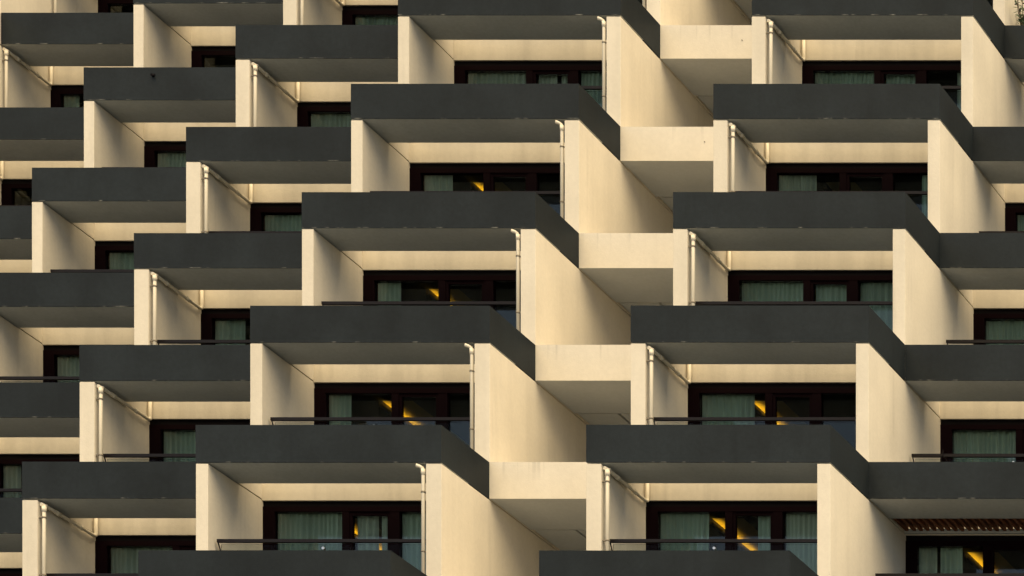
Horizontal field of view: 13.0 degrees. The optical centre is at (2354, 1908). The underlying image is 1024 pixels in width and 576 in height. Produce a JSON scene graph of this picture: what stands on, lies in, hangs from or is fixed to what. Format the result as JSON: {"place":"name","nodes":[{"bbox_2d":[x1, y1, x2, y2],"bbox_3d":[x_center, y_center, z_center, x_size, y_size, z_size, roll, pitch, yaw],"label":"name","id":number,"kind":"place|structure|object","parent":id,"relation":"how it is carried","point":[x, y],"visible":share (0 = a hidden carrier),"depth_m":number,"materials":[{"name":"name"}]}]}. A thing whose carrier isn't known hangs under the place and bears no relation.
{"place":"outdoors","nodes":[
{"label":"outdoors","id":0,"kind":"place"},
{"bbox_2d":[0,0,1023,575],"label":"terraced building","id":1,"kind":"structure","parent":0,"point":[548,350],"depth_m":66.36,"materials":[{"name":"beige concrete"}]},
{"bbox_2d":[0,569,21,575],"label":"window","id":2,"kind":"structure","parent":1,"relation":"in","point":[3,572],"depth_m":66.40,"materials":[{"name":"brown wood"}]},
{"bbox_2d":[3,466,20,497],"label":"curtain","id":3,"kind":"object","parent":1,"relation":"hanging from","point":[11,476],"visible":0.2,"depth_m":68.15,"materials":[{"name":"fabric"}]},
{"bbox_2d":[1,180,31,204],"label":"window","id":4,"kind":"structure","parent":1,"relation":"in","point":[8,187],"depth_m":74.33,"materials":[{"name":"brown wood"}]},
{"bbox_2d":[0,454,79,497],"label":"window","id":5,"kind":"structure","parent":1,"relation":"in","point":[5,459],"depth_m":68.00,"materials":[{"name":"brown wood"}]},
{"bbox_2d":[43,345,78,380],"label":"window","id":6,"kind":"structure","parent":1,"relation":"in","point":[50,352],"depth_m":69.56,"materials":[{"name":"brown wood"}]},
{"bbox_2d":[51,86,83,106],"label":"window","id":7,"kind":"structure","parent":1,"relation":"in","point":[57,92],"depth_m":75.93,"materials":[{"name":"brown wood"}]},
{"bbox_2d":[58,357,78,380],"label":"curtain","id":8,"kind":"object","parent":1,"relation":"hanging from","point":[68,366],"visible":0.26,"depth_m":69.73,"materials":[{"name":"fabric"}]},
{"bbox_2d":[64,96,78,106],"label":"curtain","id":9,"kind":"object","parent":1,"relation":"hanging from","point":[71,101],"visible":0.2,"depth_m":76.09,"materials":[{"name":"green fabric"}]},
{"bbox_2d":[95,241,133,268],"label":"window","id":10,"kind":"structure","parent":1,"relation":"in","point":[102,248],"depth_m":71.15,"materials":[{"name":"brown wood"}]},
{"bbox_2d":[98,0,134,12],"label":"window","id":11,"kind":"structure","parent":1,"relation":"in","point":[103,5],"depth_m":77.50,"materials":[{"name":"brown wood"}]},
{"bbox_2d":[110,253,134,268],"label":"curtain","id":12,"kind":"object","parent":1,"relation":"hanging from","point":[121,260],"visible":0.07,"depth_m":71.32,"materials":[{"name":"fabric"}]},
{"bbox_2d":[111,548,171,572],"bbox_3d":[-40.626,-24.002,64.959,1.274,2.110,0.112,0,0,0],"label":"curtain","id":13,"kind":"object","parent":1,"relation":"hanging from","point":[124,560],"visible":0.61,"depth_m":64.96,"materials":[{"name":"fabric"}]},
{"bbox_2d":[95,536,195,572],"bbox_3d":[-39.536,-24.047,64.830,3.804,2.260,0.160,0,0,0],"label":"window","id":14,"kind":"structure","parent":1,"relation":"in","point":[103,544],"depth_m":64.79,"materials":[{"name":"brown wood"}]},
{"bbox_2d":[144,142,185,166],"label":"window","id":15,"kind":"structure","parent":1,"relation":"in","point":[151,149],"depth_m":72.74,"materials":[{"name":"brown wood"}]},
{"bbox_2d":[158,153,186,166],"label":"curtain","id":16,"kind":"object","parent":1,"relation":"hanging from","point":[171,159],"visible":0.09,"depth_m":72.91,"materials":[{"name":"green fabric"}]},
{"bbox_2d":[164,432,195,461],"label":"curtain","id":17,"kind":"object","parent":1,"relation":"hanging from","point":[179,442],"visible":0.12,"depth_m":66.55,"materials":[{"name":"fabric"}]},
{"bbox_2d":[149,420,249,461],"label":"window","id":18,"kind":"structure","parent":1,"relation":"in","point":[157,428],"depth_m":66.40,"materials":[{"name":"brown wood"}]},
{"bbox_2d":[191,47,234,66],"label":"window","id":19,"kind":"structure","parent":1,"relation":"in","point":[198,54],"depth_m":74.33,"materials":[{"name":"brown wood"}]},
{"bbox_2d":[201,309,249,344],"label":"window","id":20,"kind":"structure","parent":1,"relation":"in","point":[208,316],"depth_m":67.96,"materials":[{"name":"brown wood"}]},
{"bbox_2d":[215,321,244,344],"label":"curtain","id":21,"kind":"object","parent":1,"relation":"hanging from","point":[229,330],"visible":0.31,"depth_m":68.14,"materials":[{"name":"fabric"}]},
{"bbox_2d":[250,203,301,230],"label":"window","id":22,"kind":"structure","parent":1,"relation":"in","point":[257,211],"depth_m":69.56,"materials":[{"name":"brown wood"}]},
{"bbox_2d":[265,215,301,230],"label":"curtain","id":23,"kind":"object","parent":1,"relation":"hanging from","point":[283,222],"visible":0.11,"depth_m":69.73,"materials":[{"name":"fabric"}]},
{"bbox_2d":[278,514,341,549],"bbox_3d":[-36.611,-24.002,63.370,1.274,2.110,0.115,0,0,0],"label":"curtain","id":24,"kind":"object","parent":1,"relation":"hanging from","point":[309,526],"visible":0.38,"depth_m":63.37,"materials":[{"name":"fabric"}]},
{"bbox_2d":[297,102,350,126],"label":"window","id":25,"kind":"structure","parent":1,"relation":"in","point":[304,109],"depth_m":71.15,"materials":[{"name":"brown wood"}]},
{"bbox_2d":[311,114,351,126],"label":"curtain","id":26,"kind":"object","parent":1,"relation":"hanging from","point":[330,120],"visible":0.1,"depth_m":71.32,"materials":[{"name":"green fabric"}]},
{"bbox_2d":[329,395,351,424],"bbox_3d":[-37.028,-26.802,64.963,0.437,2.110,0.089,0,0,7],"label":"curtain","id":27,"kind":"object","parent":1,"relation":"hanging from","point":[339,405],"visible":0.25,"depth_m":64.96,"materials":[{"name":"fabric"}]},
{"bbox_2d":[263,501,425,557],"bbox_3d":[-35.523,-24.047,63.240,3.798,2.260,0.160,0,0,0],"label":"window","id":28,"kind":"structure","parent":1,"relation":"in","point":[394,510],"depth_m":63.19,"materials":[{"name":"brown wood"}]},
{"bbox_2d":[358,517,378,549],"bbox_3d":[-35.650,-24.002,63.372,0.394,2.110,0.115,0,0,0],"label":"curtain","id":29,"kind":"object","parent":1,"relation":"hanging from","point":[368,527],"visible":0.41,"depth_m":63.37,"materials":[{"name":"fabric"}]},
{"bbox_2d":[342,6,399,24],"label":"window","id":30,"kind":"structure","parent":1,"relation":"in","point":[349,13],"depth_m":72.74,"materials":[{"name":"brown wood"}]},
{"bbox_2d":[355,17,397,24],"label":"curtain","id":31,"kind":"object","parent":1,"relation":"hanging from","point":[376,20],"visible":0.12,"depth_m":72.91,"materials":[{"name":"green fabric"}]},
{"bbox_2d":[382,517,387,549],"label":"curtain","id":32,"kind":"object","parent":1,"relation":"hanging from","point":[384,529],"visible":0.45,"depth_m":63.35,"materials":[{"name":"fabric"}]},
{"bbox_2d":[378,283,400,300],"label":"curtain","id":33,"kind":"object","parent":1,"relation":"hanging from","point":[389,291],"visible":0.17,"depth_m":66.54,"materials":[{"name":"fabric"}]},
{"bbox_2d":[314,383,474,430],"bbox_3d":[-35.523,-26.847,64.830,3.798,2.260,0.160,0,0,0],"label":"window","id":34,"kind":"structure","parent":1,"relation":"in","point":[442,392],"depth_m":64.79,"materials":[{"name":"brown wood"}]},
{"bbox_2d":[402,514,425,573],"bbox_3d":[-34.409,-24.002,63.370,1.201,2.110,0.114,0,0,0],"label":"curtain","id":35,"kind":"object","parent":1,"relation":"hanging from","point":[411,529],"visible":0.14,"depth_m":63.37,"materials":[{"name":"fabric"}]},
{"bbox_2d":[425,175,452,190],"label":"curtain","id":36,"kind":"object","parent":1,"relation":"hanging from","point":[438,182],"visible":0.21,"depth_m":68.14,"materials":[{"name":"green fabric"}]},
{"bbox_2d":[363,271,520,310],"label":"window","id":37,"kind":"structure","parent":1,"relation":"in","point":[488,280],"depth_m":66.39,"materials":[{"name":"brown wood"}]},
{"bbox_2d":[410,163,564,190],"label":"window","id":38,"kind":"structure","parent":1,"relation":"in","point":[490,171],"depth_m":67.98,"materials":[{"name":"brown wood"}]},
{"bbox_2d":[468,73,525,83],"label":"curtain","id":39,"kind":"object","parent":1,"relation":"hanging from","point":[496,78],"visible":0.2,"depth_m":69.72,"materials":[{"name":"green fabric"}]},
{"bbox_2d":[454,61,606,84],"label":"window","id":40,"kind":"structure","parent":1,"relation":"in","point":[573,70],"depth_m":69.57,"materials":[{"name":"brown wood"}]},
{"bbox_2d":[539,76,556,83],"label":"curtain","id":41,"kind":"object","parent":1,"relation":"hanging from","point":[547,79],"visible":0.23,"depth_m":69.73,"materials":[{"name":"green fabric"}]},
{"bbox_2d":[562,76,566,83],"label":"curtain","id":42,"kind":"object","parent":1,"relation":"hanging from","point":[564,79],"visible":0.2,"depth_m":69.74,"materials":[{"name":"green fabric"}]},
{"bbox_2d":[581,73,606,111],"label":"curtain","id":43,"kind":"object","parent":1,"relation":"hanging from","point":[591,79],"visible":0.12,"depth_m":69.73,"materials":[{"name":"green fabric"}]},
{"bbox_2d":[660,514,708,549],"bbox_3d":[-29.953,-24.002,63.371,0.886,2.110,0.113,0,0,0],"label":"curtain","id":44,"kind":"object","parent":1,"relation":"hanging from","point":[684,526],"visible":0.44,"depth_m":63.37,"materials":[{"name":"fabric"}]},
{"bbox_2d":[702,395,754,424],"bbox_3d":[-29.910,-26.802,64.960,0.973,2.110,0.114,0,0,0],"label":"curtain","id":45,"kind":"object","parent":1,"relation":"hanging from","point":[728,405],"visible":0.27,"depth_m":64.96,"materials":[{"name":"fabric"}]},
{"bbox_2d":[646,501,816,549],"bbox_3d":[-28.687,-24.047,63.240,3.766,2.260,0.160,0,0,0],"label":"window","id":46,"kind":"structure","parent":1,"relation":"in","point":[777,510],"depth_m":63.19,"materials":[{"name":"brown wood"}]},
{"bbox_2d":[758,517,770,549],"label":"curtain","id":47,"kind":"object","parent":1,"relation":"hanging from","point":[764,527],"visible":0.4,"depth_m":63.37,"materials":[{"name":"fabric"}]},
{"bbox_2d":[688,383,855,424],"bbox_3d":[-28.687,-26.847,64.830,3.766,2.260,0.160,0,0,0],"label":"window","id":48,"kind":"structure","parent":1,"relation":"in","point":[815,392],"depth_m":64.79,"materials":[{"name":"brown wood"}]},
{"bbox_2d":[742,283,802,300],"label":"curtain","id":49,"kind":"object","parent":1,"relation":"hanging from","point":[772,291],"visible":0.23,"depth_m":66.55,"materials":[{"name":"fabric"}]},
{"bbox_2d":[779,175,816,190],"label":"curtain","id":50,"kind":"object","parent":1,"relation":"hanging from","point":[797,182],"visible":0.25,"depth_m":68.14,"materials":[{"name":"fabric"}]},
{"bbox_2d":[786,514,816,573],"bbox_3d":[-27.557,-24.002,63.369,1.201,2.110,0.116,0,0,0],"label":"curtain","id":51,"kind":"object","parent":1,"relation":"hanging from","point":[801,526],"visible":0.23,"depth_m":63.37,"materials":[{"name":"fabric"}]},
{"bbox_2d":[728,271,892,300],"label":"window","id":52,"kind":"structure","parent":1,"relation":"in","point":[852,280],"depth_m":66.39,"materials":[{"name":"brown wood"}]},
{"bbox_2d":[816,286,845,300],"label":"curtain","id":53,"kind":"object","parent":1,"relation":"hanging from","point":[830,293],"visible":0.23,"depth_m":66.55,"materials":[{"name":"fabric"}]},
{"bbox_2d":[815,73,873,83],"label":"curtain","id":54,"kind":"object","parent":1,"relation":"hanging from","point":[844,78],"visible":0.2,"depth_m":69.73,"materials":[{"name":"green fabric"}]},
{"bbox_2d":[766,163,927,190],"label":"window","id":55,"kind":"structure","parent":1,"relation":"in","point":[846,171],"depth_m":67.98,"materials":[{"name":"brown wood"}]},
{"bbox_2d":[861,283,892,330],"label":"curtain","id":56,"kind":"object","parent":1,"relation":"hanging from","point":[876,291],"visible":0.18,"depth_m":66.56,"materials":[{"name":"fabric"}]},
{"bbox_2d":[802,61,960,83],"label":"window","id":57,"kind":"structure","parent":1,"relation":"in","point":[919,69],"depth_m":69.57,"materials":[{"name":"brown wood"}]},
{"bbox_2d":[886,76,914,83],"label":"curtain","id":58,"kind":"object","parent":1,"relation":"hanging from","point":[900,79],"visible":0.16,"depth_m":69.73,"materials":[{"name":"green fabric"}]},
{"bbox_2d":[922,175,927,218],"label":"curtain","id":59,"kind":"object","parent":1,"relation":"hanging from","point":[925,199],"visible":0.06,"depth_m":68.14,"materials":[{"name":"fabric"}]},
{"bbox_2d":[919,548,936,572],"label":"curtain","id":60,"kind":"object","parent":1,"relation":"hanging from","point":[927,560],"visible":0.75,"depth_m":64.97,"materials":[{"name":"fabric"}]},
{"bbox_2d":[940,548,962,572],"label":"curtain","id":61,"kind":"object","parent":1,"relation":"hanging from","point":[951,560],"visible":0.76,"depth_m":64.97,"materials":[{"name":"fabric"}]},
{"bbox_2d":[957,73,960,109],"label":"curtain","id":62,"kind":"object","parent":1,"relation":"hanging from","point":[959,91],"visible":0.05,"depth_m":69.71,"materials":[{"name":"green fabric"}]},
{"bbox_2d":[906,536,1023,572],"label":"window","id":63,"kind":"structure","parent":1,"relation":"in","point":[989,544],"depth_m":64.79,"materials":[{"name":"brown wood"}]},
{"bbox_2d":[940,420,1023,461],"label":"window","id":64,"kind":"structure","parent":1,"relation":"in","point":[947,427],"depth_m":66.39,"materials":[{"name":"brown wood"}]},
{"bbox_2d":[954,432,1015,461],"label":"curtain","id":65,"kind":"object","parent":1,"relation":"hanging from","point":[984,442],"visible":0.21,"depth_m":66.55,"materials":[{"name":"fabric"}]},
{"bbox_2d":[973,309,1023,344],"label":"window","id":66,"kind":"structure","parent":1,"relation":"in","point":[980,316],"depth_m":67.96,"materials":[{"name":"brown wood"}]},
{"bbox_2d":[986,321,1023,344],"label":"curtain","id":67,"kind":"object","parent":1,"relation":"hanging from","point":[1004,330],"visible":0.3,"depth_m":68.14,"materials":[{"name":"fabric"}]},
{"bbox_2d":[1005,203,1023,230],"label":"window","id":68,"kind":"structure","parent":1,"relation":"in","point":[1012,210],"depth_m":69.56,"materials":[{"name":"brown wood"}]},
{"bbox_2d":[1014,0,1023,24],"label":"potted shrub","id":69,"kind":"object","parent":1,"relation":"on","point":[1021,17],"visible":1,"depth_m":69.83,"materials":[{"name":"green plant"}]},
{"bbox_2d":[1018,215,1023,230],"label":"curtain","id":70,"kind":"object","parent":1,"relation":"hanging from","point":[1020,222],"visible":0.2,"depth_m":69.72,"materials":[{"name":"fabric"}]}
]}

